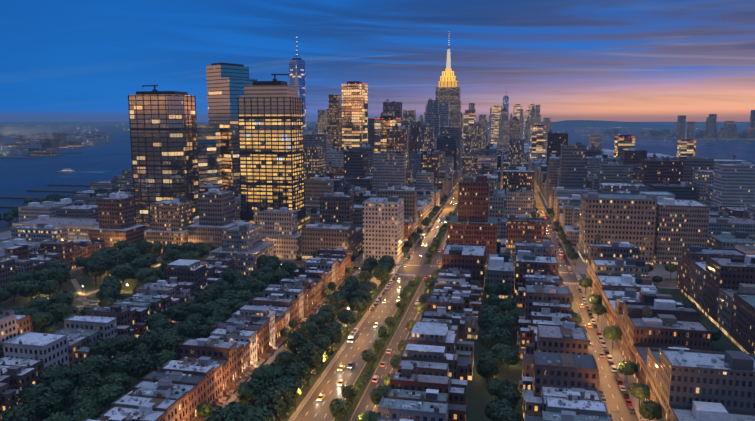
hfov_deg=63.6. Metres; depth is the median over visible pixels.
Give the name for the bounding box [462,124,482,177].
skyline tower
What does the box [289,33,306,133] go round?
one wtc tower
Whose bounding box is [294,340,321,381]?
tree
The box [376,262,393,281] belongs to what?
tree
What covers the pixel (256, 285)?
tree
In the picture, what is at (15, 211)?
tree
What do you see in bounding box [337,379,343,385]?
taxi
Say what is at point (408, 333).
cars
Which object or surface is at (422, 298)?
tree
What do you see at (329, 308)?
tree
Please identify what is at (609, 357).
suv
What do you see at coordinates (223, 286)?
tree
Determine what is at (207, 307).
tree
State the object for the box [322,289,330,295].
tree
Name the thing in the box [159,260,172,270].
tree
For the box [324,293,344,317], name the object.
tree
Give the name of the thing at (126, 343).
tree
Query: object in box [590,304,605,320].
tree
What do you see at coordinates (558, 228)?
tree
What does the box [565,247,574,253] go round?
tree
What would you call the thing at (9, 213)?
tree
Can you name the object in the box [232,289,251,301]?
tree
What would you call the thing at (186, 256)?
tree
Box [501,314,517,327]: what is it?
tree
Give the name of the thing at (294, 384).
tree
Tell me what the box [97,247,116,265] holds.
tree
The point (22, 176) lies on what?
water sheets
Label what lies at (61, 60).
sky
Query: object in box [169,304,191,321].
tree
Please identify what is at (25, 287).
tree
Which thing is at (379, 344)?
tree
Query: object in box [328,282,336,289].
tree
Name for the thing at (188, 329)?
tree
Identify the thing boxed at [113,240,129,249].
tree
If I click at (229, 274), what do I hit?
tree
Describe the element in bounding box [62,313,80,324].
tree
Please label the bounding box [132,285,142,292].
tree
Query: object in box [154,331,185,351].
tree
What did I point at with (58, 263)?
tree
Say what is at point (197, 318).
tree
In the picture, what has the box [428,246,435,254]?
tree
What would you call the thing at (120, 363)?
tree
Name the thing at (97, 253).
tree
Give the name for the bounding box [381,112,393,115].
skyline tower
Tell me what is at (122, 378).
tree
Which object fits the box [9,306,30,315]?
tree
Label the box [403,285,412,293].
tree
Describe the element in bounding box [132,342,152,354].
tree
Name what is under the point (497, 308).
tree
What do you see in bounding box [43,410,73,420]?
tree
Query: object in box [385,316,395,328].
tree
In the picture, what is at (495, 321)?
tree
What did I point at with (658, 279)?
tree
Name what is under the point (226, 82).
skyscraper
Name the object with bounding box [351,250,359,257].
tree
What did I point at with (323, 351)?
tree
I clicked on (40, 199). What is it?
tree
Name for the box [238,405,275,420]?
tree
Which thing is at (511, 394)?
tree
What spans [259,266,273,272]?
tree
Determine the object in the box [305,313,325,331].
tree
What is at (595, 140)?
skyline tower
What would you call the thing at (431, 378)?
row houses
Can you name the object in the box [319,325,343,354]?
tree
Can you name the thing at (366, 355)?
tree
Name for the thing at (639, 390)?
tree
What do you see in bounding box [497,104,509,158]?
skyline tower
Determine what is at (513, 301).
tree
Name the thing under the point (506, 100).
tower
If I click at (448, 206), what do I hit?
road asphalt
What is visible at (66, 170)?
ferry boat
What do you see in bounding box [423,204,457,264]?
median
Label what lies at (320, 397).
taxi
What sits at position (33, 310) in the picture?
tree
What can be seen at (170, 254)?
tree
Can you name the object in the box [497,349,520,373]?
tree
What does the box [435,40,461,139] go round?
empire state tower
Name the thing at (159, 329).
tree
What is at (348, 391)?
tree
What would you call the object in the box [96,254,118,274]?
tree
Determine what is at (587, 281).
tree
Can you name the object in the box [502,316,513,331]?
tree
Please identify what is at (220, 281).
tree
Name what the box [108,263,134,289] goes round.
tree
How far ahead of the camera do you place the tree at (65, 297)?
309.51 m
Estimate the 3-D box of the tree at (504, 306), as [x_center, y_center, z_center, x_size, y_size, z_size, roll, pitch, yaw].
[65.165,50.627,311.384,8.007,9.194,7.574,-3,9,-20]
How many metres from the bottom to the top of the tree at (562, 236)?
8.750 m
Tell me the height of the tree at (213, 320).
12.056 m
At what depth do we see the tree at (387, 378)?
221.78 m
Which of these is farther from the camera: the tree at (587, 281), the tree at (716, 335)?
the tree at (587, 281)
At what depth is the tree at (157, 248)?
430.82 m
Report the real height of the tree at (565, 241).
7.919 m
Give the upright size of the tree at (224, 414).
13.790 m
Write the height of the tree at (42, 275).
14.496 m
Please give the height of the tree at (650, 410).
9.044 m
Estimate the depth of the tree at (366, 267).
378.28 m
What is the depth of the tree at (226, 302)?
300.31 m
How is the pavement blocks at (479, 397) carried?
on the road asphalt at (320, 410)
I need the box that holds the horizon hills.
[541,120,748,126]
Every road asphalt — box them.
[0,213,675,420]
[439,143,611,215]
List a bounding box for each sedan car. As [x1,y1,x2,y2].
[598,389,603,396]
[619,385,625,391]
[625,399,632,405]
[628,406,635,413]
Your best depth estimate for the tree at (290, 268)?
373.95 m
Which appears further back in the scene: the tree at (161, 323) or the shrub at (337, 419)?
the tree at (161, 323)
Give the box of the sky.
[0,0,754,121]
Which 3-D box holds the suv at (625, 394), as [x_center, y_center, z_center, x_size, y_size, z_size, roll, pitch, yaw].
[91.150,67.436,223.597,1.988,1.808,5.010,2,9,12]
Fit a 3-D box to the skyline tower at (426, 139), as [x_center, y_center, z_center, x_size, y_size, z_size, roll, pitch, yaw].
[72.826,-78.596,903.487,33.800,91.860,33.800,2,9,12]
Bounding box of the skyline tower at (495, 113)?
[491,106,500,144]
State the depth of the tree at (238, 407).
193.81 m
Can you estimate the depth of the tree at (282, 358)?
237.11 m
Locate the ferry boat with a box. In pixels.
[57,169,74,171]
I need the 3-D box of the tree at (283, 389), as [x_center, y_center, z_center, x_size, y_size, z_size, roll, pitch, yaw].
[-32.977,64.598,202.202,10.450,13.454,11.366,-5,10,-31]
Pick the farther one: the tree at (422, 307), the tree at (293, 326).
the tree at (422, 307)
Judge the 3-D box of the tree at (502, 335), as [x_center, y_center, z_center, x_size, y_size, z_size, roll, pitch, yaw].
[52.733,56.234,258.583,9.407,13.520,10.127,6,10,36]
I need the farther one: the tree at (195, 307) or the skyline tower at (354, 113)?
the skyline tower at (354, 113)
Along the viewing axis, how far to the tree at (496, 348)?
247.62 m
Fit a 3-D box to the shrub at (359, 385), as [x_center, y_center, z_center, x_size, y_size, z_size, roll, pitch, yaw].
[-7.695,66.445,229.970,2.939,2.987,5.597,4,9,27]
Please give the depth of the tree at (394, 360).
237.68 m
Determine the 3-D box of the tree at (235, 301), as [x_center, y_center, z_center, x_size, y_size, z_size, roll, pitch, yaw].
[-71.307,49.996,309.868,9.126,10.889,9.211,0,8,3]
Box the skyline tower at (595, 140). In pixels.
[588,134,603,154]
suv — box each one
[347,361,354,368]
[372,375,378,382]
[606,355,612,360]
[610,365,616,371]
[616,378,622,384]
[622,390,629,398]
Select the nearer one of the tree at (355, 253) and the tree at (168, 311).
the tree at (168, 311)
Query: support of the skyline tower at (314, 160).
on the pavement blocks at (479, 397)
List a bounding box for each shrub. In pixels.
[281,413,289,419]
[334,415,342,420]
[353,382,362,388]
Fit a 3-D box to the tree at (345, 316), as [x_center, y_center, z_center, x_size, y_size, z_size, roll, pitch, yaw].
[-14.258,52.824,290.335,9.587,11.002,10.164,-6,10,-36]
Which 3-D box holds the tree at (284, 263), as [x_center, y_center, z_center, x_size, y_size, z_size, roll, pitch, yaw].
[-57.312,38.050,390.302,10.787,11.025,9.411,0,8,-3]
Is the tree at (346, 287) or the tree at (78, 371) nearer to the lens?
the tree at (78, 371)
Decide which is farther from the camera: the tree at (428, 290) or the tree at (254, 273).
the tree at (254, 273)
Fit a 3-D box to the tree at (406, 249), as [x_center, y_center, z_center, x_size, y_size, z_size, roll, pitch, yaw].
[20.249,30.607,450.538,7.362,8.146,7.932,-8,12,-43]
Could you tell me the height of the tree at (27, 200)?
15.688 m
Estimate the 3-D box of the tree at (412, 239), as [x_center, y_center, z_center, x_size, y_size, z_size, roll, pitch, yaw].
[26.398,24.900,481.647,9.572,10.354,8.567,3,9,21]
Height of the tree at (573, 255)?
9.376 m
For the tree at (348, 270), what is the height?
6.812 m
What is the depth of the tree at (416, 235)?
495.64 m
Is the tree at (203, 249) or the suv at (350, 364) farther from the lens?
the tree at (203, 249)
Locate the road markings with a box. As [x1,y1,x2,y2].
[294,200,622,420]
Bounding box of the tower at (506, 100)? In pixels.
[502,96,508,117]
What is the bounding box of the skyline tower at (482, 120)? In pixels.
[478,115,487,147]
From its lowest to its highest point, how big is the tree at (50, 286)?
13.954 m
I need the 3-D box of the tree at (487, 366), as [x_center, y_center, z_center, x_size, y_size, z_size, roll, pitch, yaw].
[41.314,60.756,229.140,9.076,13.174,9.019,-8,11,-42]
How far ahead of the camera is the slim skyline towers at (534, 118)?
2230.50 m
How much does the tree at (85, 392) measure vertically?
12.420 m
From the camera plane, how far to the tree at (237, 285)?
332.46 m
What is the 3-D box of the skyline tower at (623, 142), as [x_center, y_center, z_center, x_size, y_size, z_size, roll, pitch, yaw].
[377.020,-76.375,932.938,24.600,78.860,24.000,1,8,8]
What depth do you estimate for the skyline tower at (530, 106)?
2953.68 m
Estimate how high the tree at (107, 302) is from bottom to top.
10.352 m
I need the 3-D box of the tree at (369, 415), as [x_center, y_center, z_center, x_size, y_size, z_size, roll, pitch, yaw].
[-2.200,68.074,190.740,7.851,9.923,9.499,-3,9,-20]
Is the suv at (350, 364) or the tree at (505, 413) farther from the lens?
the suv at (350, 364)
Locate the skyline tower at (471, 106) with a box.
[468,103,475,112]
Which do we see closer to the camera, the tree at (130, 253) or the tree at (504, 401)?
the tree at (504, 401)
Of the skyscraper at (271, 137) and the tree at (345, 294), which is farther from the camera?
the skyscraper at (271, 137)
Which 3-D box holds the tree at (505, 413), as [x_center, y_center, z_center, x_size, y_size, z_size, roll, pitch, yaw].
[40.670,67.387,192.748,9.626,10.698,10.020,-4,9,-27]
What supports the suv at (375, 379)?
on the road asphalt at (320, 410)
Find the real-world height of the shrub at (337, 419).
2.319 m
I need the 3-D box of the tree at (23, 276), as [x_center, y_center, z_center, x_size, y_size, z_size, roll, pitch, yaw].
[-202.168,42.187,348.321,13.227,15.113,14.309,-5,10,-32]
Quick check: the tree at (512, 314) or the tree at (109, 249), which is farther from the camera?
the tree at (109, 249)
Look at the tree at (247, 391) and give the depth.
203.50 m
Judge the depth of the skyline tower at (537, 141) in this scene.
1240.23 m
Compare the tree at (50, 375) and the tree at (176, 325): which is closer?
the tree at (50, 375)
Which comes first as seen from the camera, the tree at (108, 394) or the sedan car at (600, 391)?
the tree at (108, 394)
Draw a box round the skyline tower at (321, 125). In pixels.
[316,110,326,133]
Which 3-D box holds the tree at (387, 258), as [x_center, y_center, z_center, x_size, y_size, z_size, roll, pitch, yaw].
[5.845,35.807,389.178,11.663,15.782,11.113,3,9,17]
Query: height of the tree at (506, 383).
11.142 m
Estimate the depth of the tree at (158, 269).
370.84 m
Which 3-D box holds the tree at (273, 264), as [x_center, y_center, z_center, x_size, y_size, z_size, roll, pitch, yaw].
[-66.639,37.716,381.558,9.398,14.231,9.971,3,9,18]
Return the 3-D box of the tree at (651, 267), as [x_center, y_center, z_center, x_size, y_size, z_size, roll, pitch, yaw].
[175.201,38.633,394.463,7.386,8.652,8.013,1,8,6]
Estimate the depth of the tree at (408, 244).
462.63 m
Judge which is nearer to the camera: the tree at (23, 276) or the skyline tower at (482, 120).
the tree at (23, 276)
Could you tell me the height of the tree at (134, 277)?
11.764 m
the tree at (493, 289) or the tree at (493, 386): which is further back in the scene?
the tree at (493, 289)
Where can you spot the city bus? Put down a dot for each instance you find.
(353, 335)
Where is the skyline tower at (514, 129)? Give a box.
[509,116,519,138]
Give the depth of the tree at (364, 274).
369.30 m
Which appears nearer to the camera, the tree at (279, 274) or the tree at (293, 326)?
the tree at (293, 326)
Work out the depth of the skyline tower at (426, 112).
1973.04 m
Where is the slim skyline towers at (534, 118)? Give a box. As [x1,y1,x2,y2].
[418,101,540,146]
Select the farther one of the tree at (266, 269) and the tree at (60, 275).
the tree at (266, 269)
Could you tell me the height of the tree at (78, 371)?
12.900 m
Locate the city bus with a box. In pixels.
[348,328,358,342]
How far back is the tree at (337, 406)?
200.88 m
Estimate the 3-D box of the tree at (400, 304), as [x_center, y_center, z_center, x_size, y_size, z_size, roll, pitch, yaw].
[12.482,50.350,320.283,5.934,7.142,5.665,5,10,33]
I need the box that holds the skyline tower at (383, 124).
[375,116,400,152]
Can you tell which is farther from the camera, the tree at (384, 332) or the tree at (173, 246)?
the tree at (173, 246)
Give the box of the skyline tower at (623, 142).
[614,135,634,163]
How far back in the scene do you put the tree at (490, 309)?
295.68 m
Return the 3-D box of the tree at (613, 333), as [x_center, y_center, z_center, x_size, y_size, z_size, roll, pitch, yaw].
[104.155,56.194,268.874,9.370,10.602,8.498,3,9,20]
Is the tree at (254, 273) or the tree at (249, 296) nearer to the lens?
the tree at (249, 296)
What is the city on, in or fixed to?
on the road asphalt at (448, 206)
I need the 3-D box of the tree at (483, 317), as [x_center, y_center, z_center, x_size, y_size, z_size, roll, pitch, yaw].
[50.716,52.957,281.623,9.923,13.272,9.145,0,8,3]
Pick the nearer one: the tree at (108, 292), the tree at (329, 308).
the tree at (329, 308)
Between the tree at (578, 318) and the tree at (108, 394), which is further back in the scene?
the tree at (578, 318)
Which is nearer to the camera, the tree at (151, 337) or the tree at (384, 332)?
the tree at (151, 337)
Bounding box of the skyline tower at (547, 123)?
[542,118,551,146]
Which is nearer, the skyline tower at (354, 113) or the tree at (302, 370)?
the tree at (302, 370)
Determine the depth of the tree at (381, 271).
365.99 m
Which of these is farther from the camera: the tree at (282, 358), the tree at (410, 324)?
the tree at (410, 324)
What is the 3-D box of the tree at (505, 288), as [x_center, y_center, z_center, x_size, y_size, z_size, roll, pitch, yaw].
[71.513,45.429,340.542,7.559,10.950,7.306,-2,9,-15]
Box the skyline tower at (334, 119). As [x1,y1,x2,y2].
[327,95,341,150]
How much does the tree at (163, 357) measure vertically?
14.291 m
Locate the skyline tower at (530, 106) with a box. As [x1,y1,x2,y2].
[528,104,535,109]
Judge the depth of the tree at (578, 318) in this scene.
287.08 m
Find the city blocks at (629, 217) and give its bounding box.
[0,123,754,420]
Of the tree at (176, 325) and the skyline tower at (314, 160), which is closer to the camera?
the tree at (176, 325)
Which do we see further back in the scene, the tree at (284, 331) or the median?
the median
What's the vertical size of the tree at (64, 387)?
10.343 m
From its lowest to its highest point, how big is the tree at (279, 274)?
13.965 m
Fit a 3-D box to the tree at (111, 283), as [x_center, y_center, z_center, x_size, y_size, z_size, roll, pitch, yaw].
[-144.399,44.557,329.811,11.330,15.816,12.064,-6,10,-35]
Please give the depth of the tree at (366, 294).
316.85 m
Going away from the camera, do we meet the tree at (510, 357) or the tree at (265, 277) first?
the tree at (510, 357)
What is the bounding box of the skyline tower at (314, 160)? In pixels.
[304,138,325,179]
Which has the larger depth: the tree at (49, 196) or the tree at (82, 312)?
the tree at (49, 196)
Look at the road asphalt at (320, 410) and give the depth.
280.60 m
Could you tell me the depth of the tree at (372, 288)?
326.50 m
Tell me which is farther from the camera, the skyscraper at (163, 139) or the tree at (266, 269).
the skyscraper at (163, 139)
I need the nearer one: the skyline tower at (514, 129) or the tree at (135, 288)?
the tree at (135, 288)
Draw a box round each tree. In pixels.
[0,287,10,308]
[0,343,3,356]
[0,402,35,420]
[2,281,19,302]
[3,211,14,222]
[4,215,13,221]
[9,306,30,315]
[10,271,35,281]
[12,208,18,221]
[16,279,40,298]
[16,382,52,404]
[24,198,33,203]
[27,296,51,311]
[28,307,40,314]
[28,392,66,420]
[30,311,55,332]
[33,269,51,281]
[36,197,46,201]
[38,363,70,383]
[40,279,60,297]
[42,325,60,333]
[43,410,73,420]
[44,258,69,269]
[44,302,63,324]
[46,194,54,198]
[49,378,75,405]
[50,267,70,290]
[50,291,74,304]
[53,303,78,321]
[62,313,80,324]
[63,361,96,385]
[68,385,98,407]
[68,398,103,416]
[69,407,99,420]
[74,257,86,272]
[78,371,105,388]
[80,306,92,315]
[81,354,109,374]
[83,259,106,285]
[88,337,118,359]
[91,251,108,256]
[95,383,126,408]
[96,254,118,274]
[96,286,118,300]
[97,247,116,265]
[98,297,116,306]
[99,278,121,295]
[101,275,120,282]
[105,371,131,389]
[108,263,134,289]
[110,251,126,264]
[111,353,140,387]
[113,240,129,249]
[114,333,137,352]
[117,246,141,262]
[118,293,129,299]
[125,243,136,247]
[128,351,155,380]
[129,257,150,281]
[129,268,141,284]
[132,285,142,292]
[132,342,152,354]
[134,267,158,281]
[136,239,153,253]
[137,330,160,353]
[139,253,157,265]
[143,276,160,283]
[146,312,167,324]
[147,318,171,329]
[148,327,167,342]
[152,243,161,254]
[153,267,162,273]
[153,348,178,371]
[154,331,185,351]
[158,271,164,279]
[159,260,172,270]
[161,248,177,261]
[162,243,179,250]
[165,305,177,318]
[167,328,179,332]
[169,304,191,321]
[171,321,184,335]
[174,253,192,260]
[179,241,195,252]
[179,320,196,338]
[182,299,196,305]
[184,313,205,338]
[187,250,199,259]
[188,302,202,314]
[194,242,210,257]
[194,289,212,303]
[195,324,210,337]
[197,402,212,420]
[200,301,221,317]
[204,284,219,300]
[204,315,225,325]
[206,287,220,300]
[206,406,237,420]
[211,307,232,319]
[212,297,234,309]
[213,279,228,284]
[218,282,232,293]
[220,289,235,296]
[222,268,236,283]
[224,402,248,417]
[232,273,245,283]
[232,280,247,290]
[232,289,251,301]
[232,301,250,312]
[233,299,243,310]
[236,378,269,405]
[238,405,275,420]
[242,291,260,302]
[243,276,254,281]
[244,278,264,291]
[250,270,262,276]
[250,363,283,386]
[250,387,285,420]
[253,272,271,283]
[256,254,267,268]
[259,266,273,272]
[264,260,278,270]
[265,255,280,268]
[266,384,293,420]
[267,272,275,283]
[271,269,289,284]
[272,373,303,408]
[275,351,297,366]
[280,261,293,267]
[280,327,290,336]
[283,262,297,277]
[283,330,305,352]
[284,361,311,384]
[288,318,298,331]
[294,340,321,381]
[297,321,319,341]
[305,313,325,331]
[310,334,331,353]
[315,345,327,373]
[318,311,334,323]
[319,303,336,324]
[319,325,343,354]
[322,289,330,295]
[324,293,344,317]
[327,321,346,345]
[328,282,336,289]
[329,398,347,419]
[333,289,350,310]
[336,284,355,305]
[338,309,356,330]
[341,385,357,401]
[342,274,359,287]
[345,267,352,275]
[348,297,367,317]
[350,288,372,311]
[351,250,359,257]
[356,283,377,295]
[357,410,377,420]
[358,270,370,280]
[361,264,371,280]
[361,349,376,364]
[363,257,377,276]
[369,385,389,405]
[373,264,389,286]
[373,339,384,353]
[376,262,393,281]
[377,326,390,337]
[378,255,395,266]
[383,374,391,385]
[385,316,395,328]
[390,353,401,368]
[395,299,405,308]
[397,339,406,352]
[399,291,410,300]
[402,246,409,256]
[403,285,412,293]
[404,241,412,247]
[405,320,417,330]
[408,236,416,242]
[408,280,415,286]
[412,232,420,243]
[415,303,425,313]
[418,293,429,302]
[423,220,429,229]
[424,277,436,286]
[424,287,432,294]
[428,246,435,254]
[431,242,437,247]
[431,271,439,278]
[433,237,439,242]
[476,354,499,386]
[478,307,496,315]
[478,311,496,330]
[478,351,497,359]
[479,332,496,350]
[484,282,499,291]
[484,401,505,418]
[485,315,506,332]
[485,327,497,340]
[485,379,500,398]
[486,294,499,305]
[486,305,500,312]
[487,285,500,294]
[489,343,510,366]
[491,327,512,345]
[491,405,521,420]
[494,397,512,406]
[495,312,503,317]
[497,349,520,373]
[498,300,511,313]
[498,379,518,390]
[499,282,511,295]
[499,385,519,407]
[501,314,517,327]
[502,297,516,308]
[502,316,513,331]
[504,313,519,320]
[555,226,561,235]
[559,234,565,244]
[562,239,570,244]
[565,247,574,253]
[567,252,578,264]
[572,312,582,323]
[578,278,592,293]
[588,294,601,304]
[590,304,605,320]
[602,325,620,348]
[617,361,637,382]
[628,382,649,406]
[638,400,661,420]
[646,264,653,271]
[652,276,663,282]
[664,263,677,277]
[682,300,696,307]
[708,327,721,343]
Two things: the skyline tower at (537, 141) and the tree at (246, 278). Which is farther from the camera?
the skyline tower at (537, 141)
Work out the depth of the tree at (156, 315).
279.64 m
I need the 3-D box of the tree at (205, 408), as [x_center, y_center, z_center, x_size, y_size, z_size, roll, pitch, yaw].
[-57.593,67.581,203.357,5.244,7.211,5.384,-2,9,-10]
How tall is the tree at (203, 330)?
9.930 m
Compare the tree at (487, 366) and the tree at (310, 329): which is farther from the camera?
the tree at (310, 329)
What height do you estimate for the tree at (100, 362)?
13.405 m
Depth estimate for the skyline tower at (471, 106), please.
2429.75 m
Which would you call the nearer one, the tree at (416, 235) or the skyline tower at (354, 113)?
the tree at (416, 235)
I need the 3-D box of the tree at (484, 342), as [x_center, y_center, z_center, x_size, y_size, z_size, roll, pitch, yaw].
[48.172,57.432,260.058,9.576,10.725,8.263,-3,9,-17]
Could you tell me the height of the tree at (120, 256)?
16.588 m
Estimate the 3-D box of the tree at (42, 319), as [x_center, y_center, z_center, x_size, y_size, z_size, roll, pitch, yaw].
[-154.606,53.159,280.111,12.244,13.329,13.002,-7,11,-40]
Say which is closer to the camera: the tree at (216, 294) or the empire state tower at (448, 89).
the tree at (216, 294)
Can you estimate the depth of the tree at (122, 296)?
324.65 m
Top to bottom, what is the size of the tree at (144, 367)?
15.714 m
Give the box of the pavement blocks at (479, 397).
[0,190,739,420]
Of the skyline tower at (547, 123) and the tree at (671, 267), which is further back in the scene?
the skyline tower at (547, 123)
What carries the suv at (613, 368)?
on the road asphalt at (320, 410)
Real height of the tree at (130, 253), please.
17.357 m
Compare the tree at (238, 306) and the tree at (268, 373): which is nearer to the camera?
the tree at (268, 373)
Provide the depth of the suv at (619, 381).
233.09 m
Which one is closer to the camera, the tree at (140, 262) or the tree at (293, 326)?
the tree at (293, 326)
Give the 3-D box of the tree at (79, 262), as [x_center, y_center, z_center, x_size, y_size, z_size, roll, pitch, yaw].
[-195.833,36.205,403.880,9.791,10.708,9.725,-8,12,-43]
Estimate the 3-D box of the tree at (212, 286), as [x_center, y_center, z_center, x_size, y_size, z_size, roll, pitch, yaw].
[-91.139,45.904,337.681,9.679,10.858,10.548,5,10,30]
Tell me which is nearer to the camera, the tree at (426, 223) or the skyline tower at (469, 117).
the tree at (426, 223)
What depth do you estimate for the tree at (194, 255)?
409.86 m
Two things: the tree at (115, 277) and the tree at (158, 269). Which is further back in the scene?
the tree at (158, 269)
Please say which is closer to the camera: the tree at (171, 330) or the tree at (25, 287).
the tree at (171, 330)
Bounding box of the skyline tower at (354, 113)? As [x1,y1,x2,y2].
[342,81,367,149]
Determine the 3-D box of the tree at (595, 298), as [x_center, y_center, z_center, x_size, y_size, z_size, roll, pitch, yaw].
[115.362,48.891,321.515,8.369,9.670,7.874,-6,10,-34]
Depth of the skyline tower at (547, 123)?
2040.43 m
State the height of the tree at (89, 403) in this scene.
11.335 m
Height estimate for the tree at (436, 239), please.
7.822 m
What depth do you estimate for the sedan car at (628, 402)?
216.57 m
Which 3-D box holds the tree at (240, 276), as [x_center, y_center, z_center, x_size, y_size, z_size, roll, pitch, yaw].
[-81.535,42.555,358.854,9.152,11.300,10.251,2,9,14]
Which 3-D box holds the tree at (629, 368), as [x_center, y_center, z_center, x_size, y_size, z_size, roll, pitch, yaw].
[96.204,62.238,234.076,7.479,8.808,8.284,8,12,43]
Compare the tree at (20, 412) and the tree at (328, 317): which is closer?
the tree at (20, 412)
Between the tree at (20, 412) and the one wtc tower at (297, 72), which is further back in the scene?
the one wtc tower at (297, 72)
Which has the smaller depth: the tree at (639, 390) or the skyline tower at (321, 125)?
the tree at (639, 390)
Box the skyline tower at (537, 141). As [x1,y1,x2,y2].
[529,125,546,158]
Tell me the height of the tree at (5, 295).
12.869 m
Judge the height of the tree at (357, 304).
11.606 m
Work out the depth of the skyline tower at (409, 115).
1236.41 m
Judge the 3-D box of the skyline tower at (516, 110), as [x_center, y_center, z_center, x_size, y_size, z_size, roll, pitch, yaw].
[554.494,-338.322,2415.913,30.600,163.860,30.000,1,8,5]
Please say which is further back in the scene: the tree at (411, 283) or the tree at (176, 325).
the tree at (411, 283)
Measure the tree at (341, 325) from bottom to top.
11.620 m
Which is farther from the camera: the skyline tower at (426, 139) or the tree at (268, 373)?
the skyline tower at (426, 139)
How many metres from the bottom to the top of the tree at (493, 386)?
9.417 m
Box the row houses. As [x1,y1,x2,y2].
[0,238,609,420]
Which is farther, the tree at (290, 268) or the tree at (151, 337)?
the tree at (290, 268)
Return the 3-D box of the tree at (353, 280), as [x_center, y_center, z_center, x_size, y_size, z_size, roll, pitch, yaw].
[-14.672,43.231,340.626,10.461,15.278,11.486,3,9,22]
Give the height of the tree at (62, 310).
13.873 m
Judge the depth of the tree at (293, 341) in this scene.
249.27 m
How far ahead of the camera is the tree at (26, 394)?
203.52 m
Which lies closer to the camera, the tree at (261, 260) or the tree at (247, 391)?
the tree at (247, 391)
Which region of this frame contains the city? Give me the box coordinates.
[307,99,751,189]
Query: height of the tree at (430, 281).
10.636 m
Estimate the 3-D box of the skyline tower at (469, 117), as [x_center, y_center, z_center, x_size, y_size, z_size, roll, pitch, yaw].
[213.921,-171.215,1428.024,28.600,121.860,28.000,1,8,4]
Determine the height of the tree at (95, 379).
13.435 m
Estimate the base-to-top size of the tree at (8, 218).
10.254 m
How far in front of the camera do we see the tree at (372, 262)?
388.20 m
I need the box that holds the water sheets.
[0,128,754,214]
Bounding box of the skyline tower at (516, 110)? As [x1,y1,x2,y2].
[513,104,521,118]
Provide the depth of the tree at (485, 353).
243.53 m
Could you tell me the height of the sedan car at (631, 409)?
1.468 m
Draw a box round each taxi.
[316,394,324,400]
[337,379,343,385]
[338,365,344,371]
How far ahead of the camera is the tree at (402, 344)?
253.32 m
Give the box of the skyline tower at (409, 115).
[403,110,417,121]
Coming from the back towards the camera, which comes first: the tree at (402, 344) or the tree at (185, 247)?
the tree at (185, 247)
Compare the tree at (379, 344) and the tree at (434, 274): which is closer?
the tree at (379, 344)
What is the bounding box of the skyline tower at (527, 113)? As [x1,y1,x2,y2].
[523,110,530,138]
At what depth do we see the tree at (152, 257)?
394.94 m
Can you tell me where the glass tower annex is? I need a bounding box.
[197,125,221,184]
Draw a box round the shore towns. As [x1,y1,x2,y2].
[0,110,754,219]
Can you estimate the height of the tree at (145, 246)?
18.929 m
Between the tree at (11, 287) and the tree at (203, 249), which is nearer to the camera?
the tree at (11, 287)
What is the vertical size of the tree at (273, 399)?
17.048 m
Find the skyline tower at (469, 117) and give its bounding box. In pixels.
[462,111,475,151]
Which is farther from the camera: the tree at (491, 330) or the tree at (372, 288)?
the tree at (372, 288)
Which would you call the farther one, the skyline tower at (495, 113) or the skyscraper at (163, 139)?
the skyline tower at (495, 113)
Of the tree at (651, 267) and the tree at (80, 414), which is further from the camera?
the tree at (651, 267)
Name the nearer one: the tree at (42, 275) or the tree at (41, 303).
the tree at (41, 303)
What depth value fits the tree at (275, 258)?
388.20 m
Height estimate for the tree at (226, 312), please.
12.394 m
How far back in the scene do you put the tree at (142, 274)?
354.87 m
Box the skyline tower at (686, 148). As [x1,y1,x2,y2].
[676,139,695,157]
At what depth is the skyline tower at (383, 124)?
745.66 m
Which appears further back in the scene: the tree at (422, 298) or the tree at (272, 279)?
the tree at (272, 279)
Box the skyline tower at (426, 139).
[417,126,436,152]
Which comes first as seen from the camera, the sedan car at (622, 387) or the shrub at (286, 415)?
the shrub at (286, 415)
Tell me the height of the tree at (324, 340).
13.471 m
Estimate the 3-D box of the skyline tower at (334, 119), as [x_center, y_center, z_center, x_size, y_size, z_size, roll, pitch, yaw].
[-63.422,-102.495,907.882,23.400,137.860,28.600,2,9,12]
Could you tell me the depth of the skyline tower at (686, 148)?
1140.30 m
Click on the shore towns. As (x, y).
(58, 140)
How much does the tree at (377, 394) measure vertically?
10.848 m
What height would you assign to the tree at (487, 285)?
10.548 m
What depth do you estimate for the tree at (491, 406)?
197.57 m
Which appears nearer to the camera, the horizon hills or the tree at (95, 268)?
the tree at (95, 268)
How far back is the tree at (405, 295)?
332.17 m
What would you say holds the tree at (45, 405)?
on the pavement blocks at (479, 397)
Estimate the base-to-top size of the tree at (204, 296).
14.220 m
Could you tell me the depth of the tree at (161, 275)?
361.53 m
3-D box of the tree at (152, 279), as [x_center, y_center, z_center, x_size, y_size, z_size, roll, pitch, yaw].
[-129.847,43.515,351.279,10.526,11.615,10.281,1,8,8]
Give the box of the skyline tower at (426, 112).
[424,97,429,124]
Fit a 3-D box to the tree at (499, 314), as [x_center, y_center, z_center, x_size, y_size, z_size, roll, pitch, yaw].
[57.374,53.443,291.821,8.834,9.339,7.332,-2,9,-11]
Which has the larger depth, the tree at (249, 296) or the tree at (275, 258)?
the tree at (275, 258)
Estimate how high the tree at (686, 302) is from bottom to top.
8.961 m
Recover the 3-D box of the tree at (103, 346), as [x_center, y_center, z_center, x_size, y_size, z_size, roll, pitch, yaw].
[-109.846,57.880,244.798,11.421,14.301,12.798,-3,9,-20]
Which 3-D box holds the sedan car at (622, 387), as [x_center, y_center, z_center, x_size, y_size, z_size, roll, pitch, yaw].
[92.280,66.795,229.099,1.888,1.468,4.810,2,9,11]
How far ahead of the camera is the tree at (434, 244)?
469.67 m
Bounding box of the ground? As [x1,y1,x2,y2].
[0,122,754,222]

